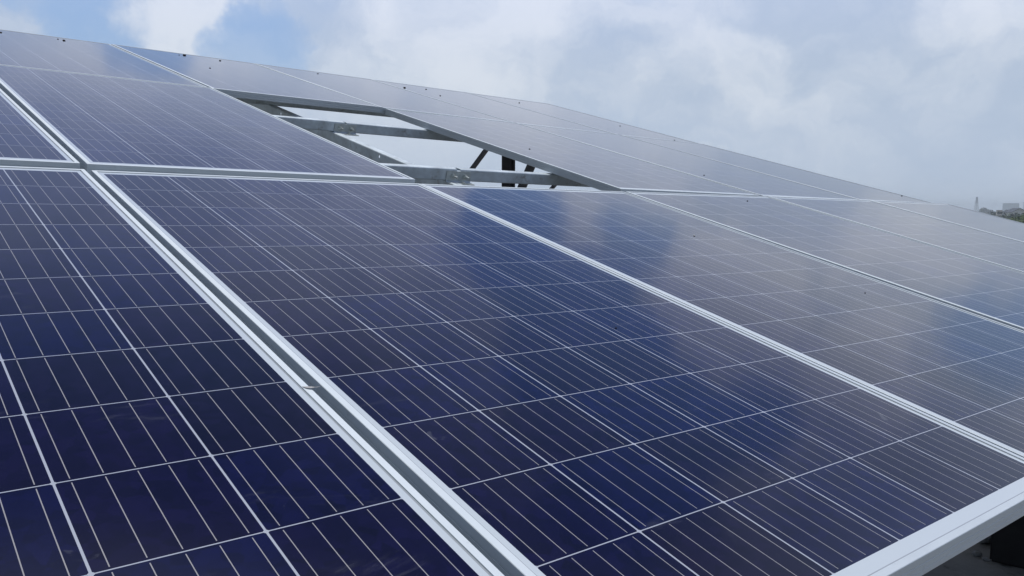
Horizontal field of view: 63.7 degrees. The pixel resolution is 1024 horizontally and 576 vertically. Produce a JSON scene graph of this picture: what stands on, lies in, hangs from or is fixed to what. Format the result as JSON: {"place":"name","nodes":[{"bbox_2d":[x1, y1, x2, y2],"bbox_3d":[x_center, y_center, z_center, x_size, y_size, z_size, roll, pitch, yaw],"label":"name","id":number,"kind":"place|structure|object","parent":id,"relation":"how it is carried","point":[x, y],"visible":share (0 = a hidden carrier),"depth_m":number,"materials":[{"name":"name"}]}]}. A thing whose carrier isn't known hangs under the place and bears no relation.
{"place":"outdoors","nodes":[
{"label":"outdoors","id":0,"kind":"place"},
{"bbox_2d":[0,0,1023,211],"label":"sky","id":1,"kind":"structure","parent":0,"point":[918,99],"materials":[{"name":"blue"}]},
{"bbox_2d":[971,551,982,556],"bbox_3d":[1.850,1.058,3.278,0.040,0.018,0.029,0,5,0],"label":"rubble","id":2,"kind":"object","parent":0,"point":[976,553],"visible":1,"depth_m":3.27,"materials":[{"name":"grey stone"}]},
{"bbox_2d":[979,536,990,543],"bbox_3d":[1.957,1.042,3.413,0.066,0.034,0.064,-3,6,-31],"label":"rubble","id":3,"kind":"object","parent":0,"point":[987,540],"visible":0.4,"depth_m":3.39,"materials":[{"name":"grey stone"}]},
{"label":"ground","id":4,"kind":"structure","parent":0,"visible":0},
{"bbox_2d":[996,210,1002,216],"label":"house","id":5,"kind":"structure","parent":4,"relation":"on","point":[998,213],"depth_m":649.65,"materials":[{"name":"beige paint"}]},
{"bbox_2d":[1002,203,1018,210],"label":"apartment block","id":6,"kind":"structure","parent":4,"relation":"on","point":[1007,206],"depth_m":2654.06,"materials":[{"name":"paint"}]},
{"bbox_2d":[1002,213,1021,218],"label":"tree","id":7,"kind":"object","parent":4,"relation":"on","point":[1011,215],"visible":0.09,"depth_m":510.37,"materials":[{"name":"green plant"}]},
{"bbox_2d":[1004,208,1023,215],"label":"house","id":8,"kind":"structure","parent":4,"relation":"on","point":[1014,211],"depth_m":674.32,"materials":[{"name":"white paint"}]},
{"bbox_2d":[1014,217,1023,222],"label":"tree","id":9,"kind":"object","parent":4,"relation":"on","point":[1020,219],"visible":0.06,"depth_m":279.34,"materials":[{"name":"green plant"}]},
{"bbox_3d":[2.473,6.758,6.137,22.400,11.148,20.400,0,5,0],"label":"building","id":10,"kind":"object","parent":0,"visible":0},
{"bbox_2d":[922,535,1023,575],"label":"rooftop","id":11,"kind":"object","parent":10,"relation":"on","point":[966,562],"depth_m":3.17,"materials":[{"name":"concrete"}]},
{"bbox_2d":[502,156,509,186],"bbox_3d":[-0.060,-0.491,7.870,0.220,2.251,0.220,0,5,0],"label":"support leg","id":12,"kind":"object","parent":11,"relation":"on","point":[505,163],"depth_m":7.77,"materials":[{"name":"paint"}]},
{"bbox_2d":[470,149,555,188],"bbox_3d":[1.500,-0.392,5.991,0.100,0.815,6.354,-3,22,-39],"label":"roof truss","id":13,"kind":"object","parent":11,"relation":"on","point":[483,153],"visible":0.12,"depth_m":7.72,"materials":[{"name":"metal"}]},
{"bbox_3d":[1.683,-0.722,5.727,0.045,0.090,5.850,-3,22,-39],"label":"rafter","id":14,"kind":"object","parent":13,"relation":"attached to","visible":0},
{"bbox_2d":[344,122,461,141],"bbox_3d":[0.488,-0.906,5.347,3.502,0.057,0.043,-3,22,-39],"label":"purlin","id":15,"kind":"object","parent":14,"relation":"on","point":[382,130],"visible":0.16,"depth_m":4.42,"materials":[{"name":"metal"}]},
{"bbox_2d":[519,123,859,199],"bbox_3d":[1.022,-0.782,5.106,1.004,0.036,1.970,-3,21,-40],"label":"solar panel","id":16,"kind":"object","parent":15,"relation":"on","point":[751,181],"visible":0.78,"depth_m":4.95,"materials":[{"name":"glass"}]},
{"bbox_2d":[624,135,931,202],"bbox_3d":[1.787,-0.825,5.745,0.974,0.037,1.951,-3,21,-40],"label":"solar panel","id":17,"kind":"object","parent":15,"relation":"on","point":[834,185],"visible":0.76,"depth_m":5.63,"materials":[{"name":"glass"}]},
{"bbox_2d":[456,168,589,186],"bbox_3d":[1.125,-0.558,4.589,3.516,0.057,0.043,-3,22,-39],"label":"purlin","id":18,"kind":"object","parent":14,"relation":"on","point":[502,176],"visible":0.17,"depth_m":3.66,"materials":[{"name":"metal"}]},
{"bbox_2d":[385,109,759,195],"bbox_3d":[0.238,-0.741,4.468,1.000,0.037,1.959,-3,21,-40],"label":"solar panel","id":19,"kind":"object","parent":18,"relation":"on","point":[598,168],"visible":0.92,"depth_m":4.23,"materials":[{"name":"glass"}]},
{"bbox_2d":[990,516,1023,568],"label":"plinth","id":20,"kind":"structure","parent":11,"relation":"on","point":[1007,545],"depth_m":3.17,"materials":[{"name":"concrete"}]},
{"label":"purlin","id":21,"kind":"object","parent":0,"visible":0},
{"bbox_2d":[0,166,503,575],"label":"solar panel","id":22,"kind":"object","parent":21,"relation":"on","point":[163,412],"visible":1,"depth_m":0.97,"materials":[{"name":"glass"}]},
{"bbox_2d":[91,170,1023,575],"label":"solar panel","id":23,"kind":"object","parent":21,"relation":"on","point":[503,398],"visible":0.94,"depth_m":1.31,"materials":[{"name":"glass"}]},
{"label":"purlin","id":24,"kind":"object","parent":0,"visible":0},
{"bbox_2d":[421,184,1023,457],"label":"solar panel","id":25,"kind":"object","parent":24,"relation":"on","point":[961,369],"visible":0.88,"depth_m":2.16,"materials":[{"name":"glass"}]},
{"bbox_2d":[626,191,1023,330],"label":"solar panel","id":26,"kind":"object","parent":24,"relation":"on","point":[991,291],"visible":0.93,"depth_m":3.06,"materials":[{"name":"glass"}]},
{"bbox_2d":[768,196,1023,272],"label":"solar panel","id":27,"kind":"object","parent":24,"relation":"on","point":[1002,251],"visible":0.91,"depth_m":3.89,"materials":[{"name":"glass"}]},
{"bbox_2d":[871,200,1023,241],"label":"solar panel","id":28,"kind":"object","parent":24,"relation":"on","point":[997,225],"visible":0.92,"depth_m":4.67,"materials":[{"name":"glass"}]},
{"label":"purlin","id":29,"kind":"object","parent":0,"visible":0},
{"bbox_2d":[111,44,382,112],"bbox_3d":[-1.747,-1.345,5.227,0.994,0.035,1.970,-3,21,-40],"label":"solar panel","id":30,"kind":"object","parent":29,"relation":"on","point":[239,79],"visible":0.9,"depth_m":4.94,"materials":[{"name":"glass"}]},
{"bbox_3d":[-2.220,-0.302,5.845,0.220,2.224,0.220,0,5,0],"label":"support leg","id":31,"kind":"object","parent":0,"visible":0},
{"bbox_2d":[247,103,461,184],"bbox_3d":[-0.600,-0.586,3.847,0.045,0.090,5.850,-3,22,-39],"label":"rafter","id":32,"kind":"object","parent":31,"relation":"on","point":[359,147],"visible":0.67,"depth_m":4.01,"materials":[{"name":"metal"}]},
{"bbox_2d":[273,115,344,130],"bbox_3d":[-1.972,-0.762,3.320,2.856,0.050,0.042,-3,22,-39],"label":"purlin","id":33,"kind":"object","parent":32,"relation":"on","point":[314,124],"visible":0.2,"depth_m":4.10,"materials":[{"name":"metal"}]},
{"bbox_2d":[0,89,79,168],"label":"solar panel","id":34,"kind":"object","parent":33,"relation":"on","point":[26,140],"visible":0.85,"depth_m":2.25,"materials":[{"name":"glass"}]},
{"bbox_2d":[233,97,390,116],"bbox_3d":[-1.105,-1.102,5.010,6.370,0.051,0.045,-3,22,-39],"label":"purlin","id":35,"kind":"object","parent":32,"relation":"on","point":[262,102],"visible":0.08,"depth_m":4.90,"materials":[{"name":"metal"}]},
{"bbox_2d":[0,29,205,86],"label":"solar panel","id":36,"kind":"object","parent":35,"relation":"on","point":[23,49],"visible":0.87,"depth_m":4.45,"materials":[{"name":"glass"}]},
{"bbox_2d":[255,63,510,121],"bbox_3d":[-0.972,-1.387,5.871,1.003,0.038,1.958,-3,21,-39],"label":"solar panel","id":37,"kind":"object","parent":35,"relation":"on","point":[384,95],"visible":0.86,"depth_m":5.74,"materials":[{"name":"glass"}]},
{"bbox_2d":[375,80,614,133],"bbox_3d":[-0.195,-1.426,6.511,0.994,0.038,1.959,-3,21,-39],"label":"solar panel","id":38,"kind":"object","parent":35,"relation":"on","point":[505,111],"visible":0.8,"depth_m":6.41,"materials":[{"name":"glass"}]},
{"bbox_2d":[471,93,699,143],"bbox_3d":[0.573,-1.466,7.146,0.983,0.038,1.962,-3,21,-39],"label":"solar panel","id":39,"kind":"object","parent":35,"relation":"on","point":[607,125],"visible":0.77,"depth_m":7.06,"materials":[{"name":"glass"}]},
{"bbox_2d":[334,123,358,135],"bbox_3d":[-0.842,-0.807,4.202,0.124,0.049,0.042,-3,22,-39],"label":"angle bracket","id":40,"kind":"object","parent":32,"relation":"attached to","point":[347,129],"visible":1,"depth_m":4.21,"materials":[{"name":"metal"}]},
{"bbox_2d":[380,163,456,179],"bbox_3d":[-1.338,-0.414,2.558,2.834,0.052,0.044,-3,22,-39],"label":"purlin","id":41,"kind":"object","parent":32,"relation":"on","point":[426,172],"visible":0.24,"depth_m":3.34,"materials":[{"name":"metal"}]},
{"bbox_2d":[0,64,414,182],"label":"solar panel","id":42,"kind":"object","parent":41,"relation":"on","point":[88,122],"visible":0.86,"depth_m":2.86,"materials":[{"name":"glass"}]},
{"bbox_2d":[445,171,474,185],"bbox_3d":[-0.213,-0.458,3.437,0.124,0.049,0.042,-3,21,-39],"label":"angle bracket","id":43,"kind":"object","parent":32,"relation":"attached to","point":[461,177],"visible":1,"depth_m":3.44,"materials":[{"name":"metal"}]}
]}

